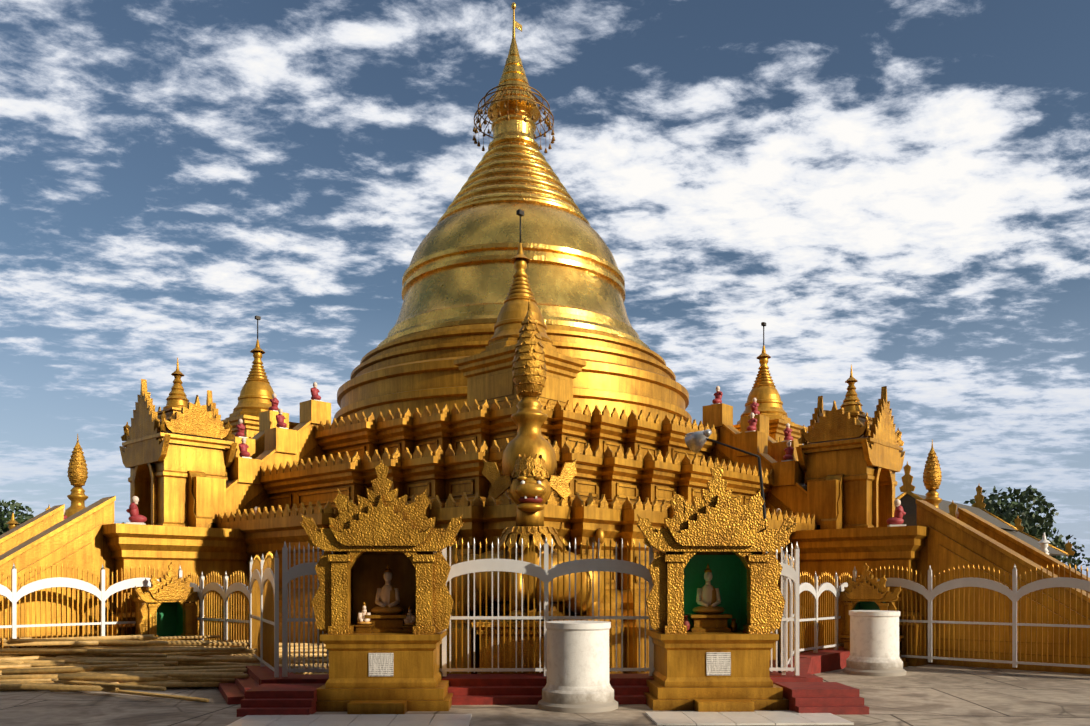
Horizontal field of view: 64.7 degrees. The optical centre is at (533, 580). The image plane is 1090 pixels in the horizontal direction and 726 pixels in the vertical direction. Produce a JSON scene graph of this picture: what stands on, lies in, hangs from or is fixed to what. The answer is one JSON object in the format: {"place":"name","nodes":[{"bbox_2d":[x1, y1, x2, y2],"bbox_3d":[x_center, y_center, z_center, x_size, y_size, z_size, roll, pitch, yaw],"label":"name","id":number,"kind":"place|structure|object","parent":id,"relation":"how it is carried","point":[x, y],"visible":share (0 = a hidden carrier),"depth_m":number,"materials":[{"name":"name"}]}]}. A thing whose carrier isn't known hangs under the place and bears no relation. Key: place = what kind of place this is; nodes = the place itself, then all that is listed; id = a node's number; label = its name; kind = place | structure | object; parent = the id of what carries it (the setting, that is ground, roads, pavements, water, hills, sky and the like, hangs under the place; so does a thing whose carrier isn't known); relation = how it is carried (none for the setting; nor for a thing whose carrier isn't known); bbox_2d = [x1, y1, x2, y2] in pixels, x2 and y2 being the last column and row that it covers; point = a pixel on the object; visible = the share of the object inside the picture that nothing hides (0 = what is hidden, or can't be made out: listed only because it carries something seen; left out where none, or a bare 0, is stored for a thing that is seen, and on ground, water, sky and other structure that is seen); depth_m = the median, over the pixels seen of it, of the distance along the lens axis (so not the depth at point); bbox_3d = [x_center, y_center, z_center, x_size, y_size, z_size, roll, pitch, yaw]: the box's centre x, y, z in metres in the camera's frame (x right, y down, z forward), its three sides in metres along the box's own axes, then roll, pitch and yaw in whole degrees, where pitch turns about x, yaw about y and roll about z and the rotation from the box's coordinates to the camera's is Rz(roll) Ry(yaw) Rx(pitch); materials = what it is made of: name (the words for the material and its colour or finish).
{"place":"outdoors","nodes":[
{"label":"outdoors","id":0,"kind":"place"},
{"bbox_2d":[0,664,1089,725],"bbox_3d":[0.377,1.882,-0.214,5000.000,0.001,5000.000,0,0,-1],"label":"ground","id":1,"kind":"structure","parent":0,"point":[934,695],"depth_m":12.89,"materials":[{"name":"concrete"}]},
{"bbox_2d":[0,634,328,701],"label":"bamboo pile","id":2,"kind":"object","parent":1,"relation":"on","point":[112,664],"visible":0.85,"depth_m":15.87,"materials":[{"name":"beige wood"}]},
{"bbox_2d":[67,294,941,673],"bbox_3d":[-0.711,-1.648,30.769,33.029,7.060,33.029,0,0,-1],"label":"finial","id":3,"kind":"object","parent":1,"relation":"on","point":[511,642],"visible":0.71,"depth_m":15.10,"materials":[{"name":"gold metal"}]},
{"bbox_2d":[64,397,941,619],"bbox_3d":[-0.711,-1.302,30.769,32.282,3.993,32.282,0,0,-1],"label":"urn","id":4,"kind":"object","parent":3,"relation":"on","point":[529,418],"visible":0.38,"depth_m":15.31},
{"bbox_2d":[520,481,540,498],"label":"eyes and fangs","id":5,"kind":"object","parent":4,"relation":"attached to","point":[523,482],"visible":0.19,"depth_m":14.76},
{"bbox_2d":[519,497,542,502],"bbox_3d":[-0.711,-1.398,30.769,32.105,0.150,32.105,0,0,-1],"label":"mouth","id":6,"kind":"object","parent":4,"relation":"attached to","point":[530,500],"visible":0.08,"depth_m":14.76},
{"bbox_2d":[212,406,819,673],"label":"stupa terraces","id":7,"kind":"object","parent":1,"relation":"on","point":[457,476],"visible":0.27,"depth_m":19.26,"materials":[{"name":"gold metal"}]},
{"bbox_2d":[119,395,816,524],"bbox_3d":[-0.711,-2.853,30.769,23.860,2.870,23.860,0,0,43],"label":"pagoda cresting","id":8,"kind":"object","parent":7,"relation":"on","point":[577,501],"visible":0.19,"depth_m":19.70,"materials":[{"name":"gold metal"}]},
{"bbox_2d":[334,323,691,424],"bbox_3d":[-0.711,-5.878,30.769,12.598,3.720,12.598,0,0,-1],"label":"pagoda drum","id":9,"kind":"object","parent":7,"relation":"on","point":[420,371],"visible":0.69,"depth_m":25.82,"materials":[{"name":"gold metal"}]},
{"bbox_2d":[376,2,649,348],"bbox_3d":[-0.711,-14.218,30.769,9.799,12.960,9.799,0,0,-1],"label":"pagoda bell","id":10,"kind":"object","parent":9,"relation":"on","point":[460,270],"visible":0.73,"depth_m":27.69,"materials":[{"name":"gold metal"}]},
{"bbox_2d":[472,84,554,152],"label":"pagoda hti bells","id":11,"kind":"object","parent":10,"relation":"attached to","point":[540,107],"visible":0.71,"depth_m":30.12,"materials":[{"name":"gold metal"}]},
{"bbox_2d":[221,243,807,441],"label":"small corner stupas","id":12,"kind":"object","parent":7,"relation":"on","point":[488,375],"visible":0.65,"depth_m":21.51,"materials":[{"name":"gold metal"}]},
{"bbox_2d":[255,209,765,344],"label":"small stupa finials","id":13,"kind":"object","parent":12,"relation":"on","point":[519,212],"visible":0.67,"depth_m":30.30,"materials":[{"name":"metal"}]},
{"bbox_2d":[133,547,907,714],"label":"shrine bases","id":14,"kind":"object","parent":1,"relation":"on","point":[682,680],"visible":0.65,"depth_m":12.59,"materials":[{"name":"gold metal"}]},
{"bbox_2d":[343,553,424,629],"bbox_3d":[-2.246,0.182,13.232,1.220,1.200,0.770,0,0,-1],"label":"shrine niche","id":15,"kind":"object","parent":14,"relation":"in","point":[367,576],"visible":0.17,"depth_m":13.60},
{"bbox_2d":[134,459,901,636],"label":"ornate shrine surrounds","id":16,"kind":"object","parent":14,"relation":"attached to","point":[384,518],"visible":0.96,"depth_m":12.73,"materials":[{"name":"gold metal"}]},
{"bbox_2d":[151,601,884,636],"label":"small shrine niches","id":17,"kind":"object","parent":14,"relation":"attached to","point":[169,618],"visible":0.21,"depth_m":18.68,"materials":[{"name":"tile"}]},
{"bbox_2d":[357,586,724,625],"bbox_3d":[0.140,0.372,13.229,5.654,0.623,0.383,0,0,-1],"label":"buddha robe","id":18,"kind":"object","parent":14,"relation":"on","point":[393,610],"visible":0.46,"depth_m":13.18,"materials":[{"name":"gold metal"}]},
{"bbox_2d":[357,572,720,623],"bbox_3d":[0.115,0.250,13.217,5.590,0.818,0.363,0,0,-1],"label":"buddha skin","id":19,"kind":"object","parent":18,"relation":"on","point":[704,596],"visible":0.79,"depth_m":13.21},
{"bbox_2d":[369,652,730,675],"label":"plaques","id":20,"kind":"object","parent":14,"relation":"attached to","point":[717,663],"visible":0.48,"depth_m":12.63,"materials":[{"name":"white stone"}]},
{"bbox_2d":[674,553,753,629],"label":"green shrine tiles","id":21,"kind":"object","parent":14,"relation":"on","point":[729,576],"visible":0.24,"depth_m":13.73,"materials":[{"name":"green tile"}]},
{"bbox_2d":[227,711,853,725],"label":"stone slabs","id":22,"kind":"structure","parent":1,"relation":"on","point":[732,718],"depth_m":11.54,"materials":[{"name":"grey stone"}]},
{"bbox_2d":[217,647,868,716],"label":"red steps","id":23,"kind":"structure","parent":1,"relation":"on","point":[260,690],"depth_m":13.28,"materials":[{"name":"paint"}]},
{"bbox_2d":[706,438,781,672],"bbox_3d":[3.528,-0.515,14.684,1.142,4.080,0.993,0,0,-1],"label":"lamp pole","id":24,"kind":"object","parent":23,"relation":"on","point":[764,517],"visible":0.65,"depth_m":14.29,"materials":[{"name":"grey metal"}]},
{"bbox_2d":[685,429,711,452],"bbox_3d":[2.891,-2.465,15.207,0.437,0.381,0.479,0,0,-1],"label":"lamp head","id":25,"kind":"object","parent":24,"relation":"attached to","point":[695,441],"visible":1,"depth_m":15.13},
{"bbox_2d":[0,357,1089,673],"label":"stairway walls","id":26,"kind":"structure","parent":1,"relation":"on","point":[198,489],"depth_m":19.88,"materials":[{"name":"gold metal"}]},
{"bbox_2d":[6,513,19,529],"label":"distant spires","id":27,"kind":"object","parent":26,"relation":"on","point":[13,523],"visible":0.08,"depth_m":38.11,"materials":[{"name":"gold metal"}]},
{"bbox_2d":[64,387,958,524],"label":"statues","id":28,"kind":"object","parent":26,"relation":"on","point":[135,516],"visible":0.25,"depth_m":22.65,"materials":[{"name":"red"}]},
{"bbox_2d":[64,382,958,517],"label":"statue bodies","id":29,"kind":"object","parent":28,"relation":"on","point":[135,500],"visible":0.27,"depth_m":22.61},
{"bbox_2d":[119,379,904,526],"bbox_3d":[-0.711,-3.088,30.769,20.765,3.741,20.765,0,0,-1],"label":"gate carving","id":30,"kind":"object","parent":26,"relation":"on","point":[196,418],"visible":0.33,"depth_m":21.45,"materials":[{"name":"gold metal"}]},
{"bbox_2d":[126,399,905,526],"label":"statue pedestals","id":31,"kind":"object","parent":26,"relation":"on","point":[140,523],"visible":0.06,"depth_m":21.77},
{"bbox_2d":[1038,532,1050,554],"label":"white spire","id":32,"kind":"structure","parent":26,"relation":"on","point":[1044,542],"depth_m":30.63,"materials":[{"name":"paint"}]},
{"bbox_2d":[0,537,1089,676],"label":"white fence","id":33,"kind":"object","parent":1,"relation":"on","point":[789,574],"visible":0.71,"depth_m":13.86,"materials":[{"name":"metal"}]},
{"bbox_2d":[2,538,1087,671],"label":"gold fence pickets","id":34,"kind":"object","parent":33,"relation":"attached to","point":[826,608],"visible":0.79,"depth_m":17.46,"materials":[{"name":"paint"}]},
{"bbox_2d":[45,461,1074,556],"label":"hall gilding","id":35,"kind":"object","parent":1,"relation":"on","point":[907,487],"visible":0.29,"depth_m":50.63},
{"bbox_2d":[538,610,905,712],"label":"white pedestals","id":36,"kind":"object","parent":1,"relation":"on","point":[577,666],"visible":0.69,"depth_m":12.54,"materials":[{"name":"white stone"}]},
{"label":"tree trunks","id":37,"kind":"object","parent":1,"relation":"on","visible":0},
{"bbox_2d":[0,485,1089,572],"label":"tree","id":38,"kind":"object","parent":37,"relation":"on","point":[1027,517],"visible":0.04,"depth_m":76.60,"materials":[{"name":"green plant"}]},
{"bbox_2d":[0,0,1089,577],"label":"sky","id":39,"kind":"structure","parent":0,"point":[899,190],"materials":[{"name":"blue"}]},
{"bbox_2d":[895,493,1066,555],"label":"tiled hall roof","id":40,"kind":"structure","parent":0,"point":[908,504],"depth_m":47.92,"materials":[{"name":"grey tile"}]}
]}

